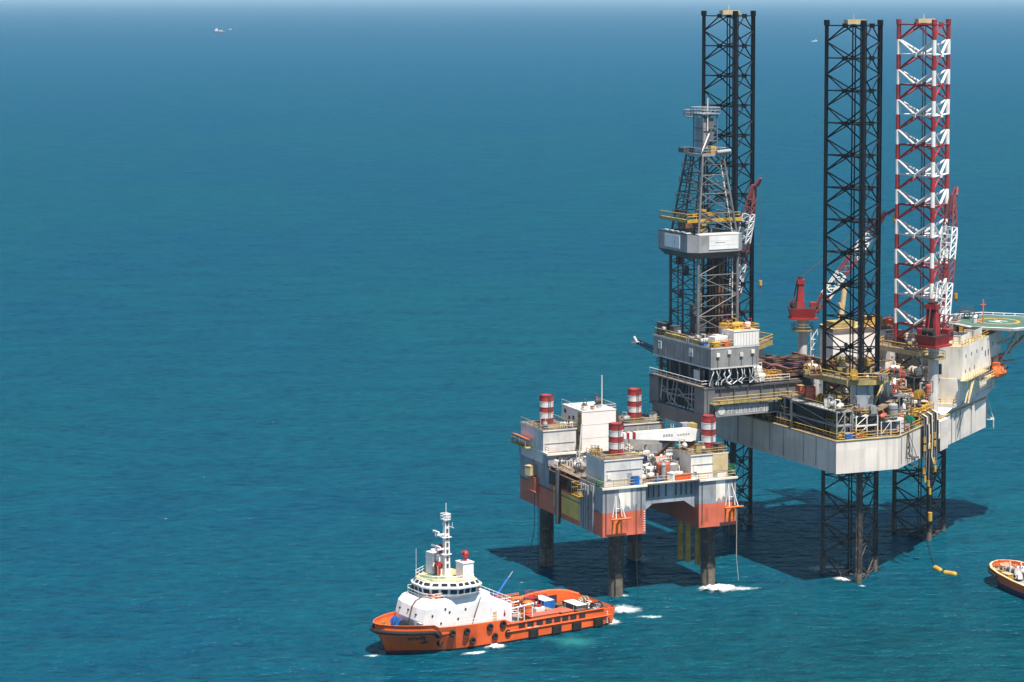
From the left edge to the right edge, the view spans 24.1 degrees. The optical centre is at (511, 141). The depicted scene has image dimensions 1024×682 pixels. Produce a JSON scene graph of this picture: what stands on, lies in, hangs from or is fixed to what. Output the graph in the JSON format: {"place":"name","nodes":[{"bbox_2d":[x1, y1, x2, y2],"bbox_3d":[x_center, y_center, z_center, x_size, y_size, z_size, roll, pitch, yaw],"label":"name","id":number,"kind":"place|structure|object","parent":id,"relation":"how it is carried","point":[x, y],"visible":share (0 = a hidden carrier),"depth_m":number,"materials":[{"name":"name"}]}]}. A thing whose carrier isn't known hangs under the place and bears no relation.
{"place":"outdoors","nodes":[
{"label":"outdoors","id":0,"kind":"place"},
{"bbox_2d":[0,0,1023,681],"bbox_3d":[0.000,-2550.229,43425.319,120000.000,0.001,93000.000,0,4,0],"label":"sea","id":1,"kind":"structure","parent":0,"point":[312,312],"depth_m":798.05,"materials":[{"name":"teal liquid"}]},
{"bbox_2d":[370,512,614,652],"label":"supply vessel","id":2,"kind":"object","parent":1,"relation":"on","point":[442,605],"visible":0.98,"depth_m":389.18,"materials":[{"name":"orange paint"}]},
{"bbox_2d":[503,593,523,600],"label":"rescue boat","id":3,"kind":"object","parent":2,"relation":"on","point":[516,597],"visible":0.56,"depth_m":404.39,"materials":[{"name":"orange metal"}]},
{"bbox_2d":[525,610,559,619],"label":"cargo skip","id":4,"kind":"object","parent":2,"relation":"on","point":[543,614],"visible":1,"depth_m":396.59,"materials":[{"name":"red paint"}]},
{"bbox_2d":[535,595,554,608],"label":"cargo container","id":5,"kind":"object","parent":2,"relation":"on","point":[546,601],"visible":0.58,"depth_m":403.79,"materials":[{"name":"blue metal"}]},
{"bbox_2d":[562,599,587,609],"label":"cargo container","id":6,"kind":"object","parent":2,"relation":"on","point":[573,604],"visible":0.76,"depth_m":403.44,"materials":[{"name":"grey metal"}]},
{"bbox_2d":[555,638,589,644],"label":"sea foam","id":7,"kind":"object","parent":1,"relation":"on","point":[569,641],"visible":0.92,"depth_m":392.19,"materials":[{"name":"teal liquid"}]},
{"bbox_2d":[615,606,637,611],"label":"sea foam","id":8,"kind":"object","parent":1,"relation":"on","point":[623,608],"visible":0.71,"depth_m":412.32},
{"bbox_2d":[510,375,743,596],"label":"service platform","id":9,"kind":"structure","parent":1,"relation":"in","point":[591,443],"depth_m":427.33,"materials":[{"name":"grey metal"}]},
{"bbox_2d":[524,464,535,475],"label":"cream bundle","id":10,"kind":"object","parent":9,"relation":"on","point":[530,469],"visible":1,"depth_m":440.38,"materials":[{"name":"paint"}]},
{"bbox_2d":[527,493,534,567],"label":"dangling rope","id":11,"kind":"object","parent":9,"relation":"hanging from","point":[534,525],"visible":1,"depth_m":440.71,"materials":[{"name":"fabric"}]},
{"bbox_2d":[559,463,573,473],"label":"timber stack","id":12,"kind":"object","parent":9,"relation":"on","point":[565,466],"visible":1,"depth_m":432.88,"materials":[{"name":"wood"}]},
{"bbox_2d":[569,480,577,491],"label":"dark container","id":13,"kind":"object","parent":9,"relation":"on","point":[572,486],"visible":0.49,"depth_m":427.98,"materials":[{"name":"grey metal"}]},
{"bbox_2d":[571,481,583,497],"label":"yellow work basket","id":14,"kind":"object","parent":9,"relation":"hanging from","point":[577,494],"visible":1,"depth_m":421.78,"materials":[{"name":"metal"}]},
{"bbox_2d":[596,479,602,485],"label":"green net","id":15,"kind":"object","parent":9,"relation":"on","point":[598,483],"visible":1,"depth_m":416.67,"materials":[{"name":"paint"}]},
{"bbox_2d":[631,476,639,485],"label":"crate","id":16,"kind":"object","parent":9,"relation":"on","point":[636,480],"visible":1,"depth_m":417.58,"materials":[{"name":"paint"}]},
{"bbox_2d":[636,529,637,600],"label":"dangling rope","id":17,"kind":"object","parent":9,"relation":"hanging from","point":[636,559],"visible":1,"depth_m":417.93,"materials":[{"name":"fabric"}]},
{"bbox_2d":[652,455,666,465],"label":"grey skid","id":18,"kind":"object","parent":9,"relation":"on","point":[655,459],"visible":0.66,"depth_m":426.67,"materials":[{"name":"metal"}]},
{"bbox_2d":[653,476,666,481],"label":"blue pipe","id":19,"kind":"object","parent":9,"relation":"on","point":[660,478],"visible":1,"depth_m":421.08,"materials":[{"name":"metal"}]},
{"bbox_2d":[656,458,670,476],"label":"red tank","id":20,"kind":"object","parent":9,"relation":"on","point":[658,467],"visible":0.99,"depth_m":423.08,"materials":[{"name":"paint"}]},
{"bbox_2d":[667,471,677,480],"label":"white sack","id":21,"kind":"object","parent":9,"relation":"on","point":[671,476],"visible":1,"depth_m":421.64,"materials":[{"name":"white fabric"}]},
{"bbox_2d":[670,462,678,471],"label":"grey skid","id":22,"kind":"object","parent":9,"relation":"on","point":[674,467],"visible":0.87,"depth_m":424.37,"materials":[{"name":"metal"}]},
{"bbox_2d":[675,473,691,480],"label":"orange crate","id":23,"kind":"object","parent":9,"relation":"on","point":[683,476],"visible":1,"depth_m":422.34,"materials":[{"name":"paint"}]},
{"bbox_2d":[728,464,735,473],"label":"teal net","id":24,"kind":"object","parent":9,"relation":"on","point":[729,469],"visible":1,"depth_m":427.42,"materials":[{"name":"teal fabric"}]},
{"bbox_2d":[736,508,738,579],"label":"dangling rope","id":25,"kind":"object","parent":9,"relation":"hanging from","point":[736,542],"visible":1,"depth_m":424.58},
{"bbox_2d":[704,584,733,589],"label":"sea foam","id":26,"kind":"object","parent":1,"relation":"on","point":[717,586],"visible":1,"depth_m":425.96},
{"bbox_2d":[631,5,1023,582],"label":"drilling rig","id":27,"kind":"object","parent":1,"relation":"in","point":[879,383],"visible":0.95,"depth_m":446.13,"materials":[{"name":"white paint"}]},
{"bbox_2d":[754,362,761,374],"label":"white bag","id":28,"kind":"object","parent":27,"relation":"on","point":[759,368],"visible":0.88,"depth_m":440.61,"materials":[{"name":"grey fabric"}]},
{"bbox_2d":[763,369,781,377],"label":"yellow pipe basket","id":29,"kind":"object","parent":27,"relation":"on","point":[776,375],"visible":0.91,"depth_m":443.15,"materials":[{"name":"metal"}]},
{"bbox_2d":[759,354,811,362],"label":"drill pipes","id":30,"kind":"object","parent":27,"relation":"on","point":[796,357],"visible":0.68,"depth_m":456.21,"materials":[{"name":"metal"}]},
{"bbox_2d":[766,359,828,370],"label":"drill pipes","id":31,"kind":"object","parent":27,"relation":"on","point":[792,365],"visible":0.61,"depth_m":449.45,"materials":[{"name":"brown metal"}]},
{"bbox_2d":[833,430,844,438],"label":"yellow gas rack","id":32,"kind":"object","parent":27,"relation":"on","point":[839,435],"visible":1,"depth_m":424.27,"materials":[{"name":"metal"}]},
{"bbox_2d":[843,432,853,439],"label":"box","id":33,"kind":"object","parent":27,"relation":"on","point":[849,435],"visible":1,"depth_m":424.70,"materials":[{"name":"paint"}]},
{"bbox_2d":[851,429,866,437],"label":"orange gas rack","id":34,"kind":"object","parent":27,"relation":"on","point":[861,435],"visible":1,"depth_m":425.73,"materials":[{"name":"orange metal"}]},
{"bbox_2d":[916,413,926,481],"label":"yellow hose","id":35,"kind":"object","parent":27,"relation":"hanging from","point":[924,470],"visible":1,"depth_m":438.53,"materials":[{"name":"grey rubber"}]},
{"bbox_2d":[917,413,928,457],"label":"black hose","id":36,"kind":"object","parent":27,"relation":"hanging from","point":[927,436],"visible":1,"depth_m":439.23,"materials":[{"name":"rubber"}]},
{"bbox_2d":[920,412,929,445],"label":"pale hose","id":37,"kind":"object","parent":27,"relation":"hanging from","point":[928,427],"visible":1,"depth_m":439.87,"materials":[{"name":"white rubber"}]},
{"bbox_2d":[922,411,930,494],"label":"yellow hose","id":38,"kind":"object","parent":27,"relation":"hanging from","point":[928,485],"visible":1,"depth_m":440.94,"materials":[{"name":"grey rubber"}]},
{"bbox_2d":[923,411,931,469],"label":"black hose","id":39,"kind":"object","parent":27,"relation":"hanging from","point":[931,437],"visible":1,"depth_m":441.33,"materials":[{"name":"rubber"}]},
{"bbox_2d":[924,410,933,461],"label":"pale hose","id":40,"kind":"object","parent":27,"relation":"hanging from","point":[932,435],"visible":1,"depth_m":441.99,"materials":[{"name":"white rubber"}]},
{"bbox_2d":[928,470,931,520],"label":"hanging float","id":41,"kind":"object","parent":27,"relation":"hanging from","point":[929,516],"visible":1,"depth_m":445.30,"materials":[{"name":"yellow paint"}]},
{"bbox_2d":[927,409,936,471],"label":"yellow hose","id":42,"kind":"object","parent":27,"relation":"hanging from","point":[934,445],"visible":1,"depth_m":443.12,"materials":[{"name":"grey rubber"}]},
{"bbox_2d":[929,409,938,446],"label":"black hose","id":43,"kind":"object","parent":27,"relation":"hanging from","point":[937,427],"visible":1,"depth_m":443.79,"materials":[{"name":"rubber"}]},
{"bbox_2d":[929,408,939,437],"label":"pale hose","id":44,"kind":"object","parent":27,"relation":"hanging from","point":[938,420],"visible":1,"depth_m":444.48,"materials":[{"name":"white rubber"}]},
{"bbox_2d":[990,362,1007,378],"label":"lifeboat","id":45,"kind":"object","parent":27,"relation":"hanging from","point":[1000,370],"visible":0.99,"depth_m":468.03,"materials":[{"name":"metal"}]},
{"bbox_2d":[811,565,843,571],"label":"sea foam","id":46,"kind":"object","parent":1,"relation":"on","point":[828,566],"visible":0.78,"depth_m":440.80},
{"bbox_2d":[838,576,851,579],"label":"sea foam","id":47,"kind":"object","parent":1,"relation":"on","point":[846,578],"visible":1,"depth_m":434.01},
{"bbox_2d":[933,565,942,571],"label":"marker float","id":48,"kind":"object","parent":1,"relation":"on","point":[937,568],"visible":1,"depth_m":440.47,"materials":[{"name":"yellow paint"}]},
{"bbox_2d":[943,570,956,575],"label":"marker float","id":49,"kind":"object","parent":1,"relation":"on","point":[953,573],"visible":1,"depth_m":437.33,"materials":[{"name":"yellow paint"}]},
{"bbox_2d":[987,560,1023,597],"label":"harbour tug","id":50,"kind":"object","parent":1,"relation":"on","point":[1008,575],"visible":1,"depth_m":427.58,"materials":[{"name":"orange paint"}]},
{"bbox_2d":[554,607,573,614],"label":"cargo skip","id":51,"kind":"object","parent":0,"point":[563,610],"visible":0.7,"depth_m":399.91,"materials":[{"name":"red paint"}]},
{"bbox_2d":[905,415,912,428],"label":"green reel","id":52,"kind":"object","parent":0,"point":[908,418],"visible":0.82,"depth_m":433.93,"materials":[{"name":"paint"}]}
]}

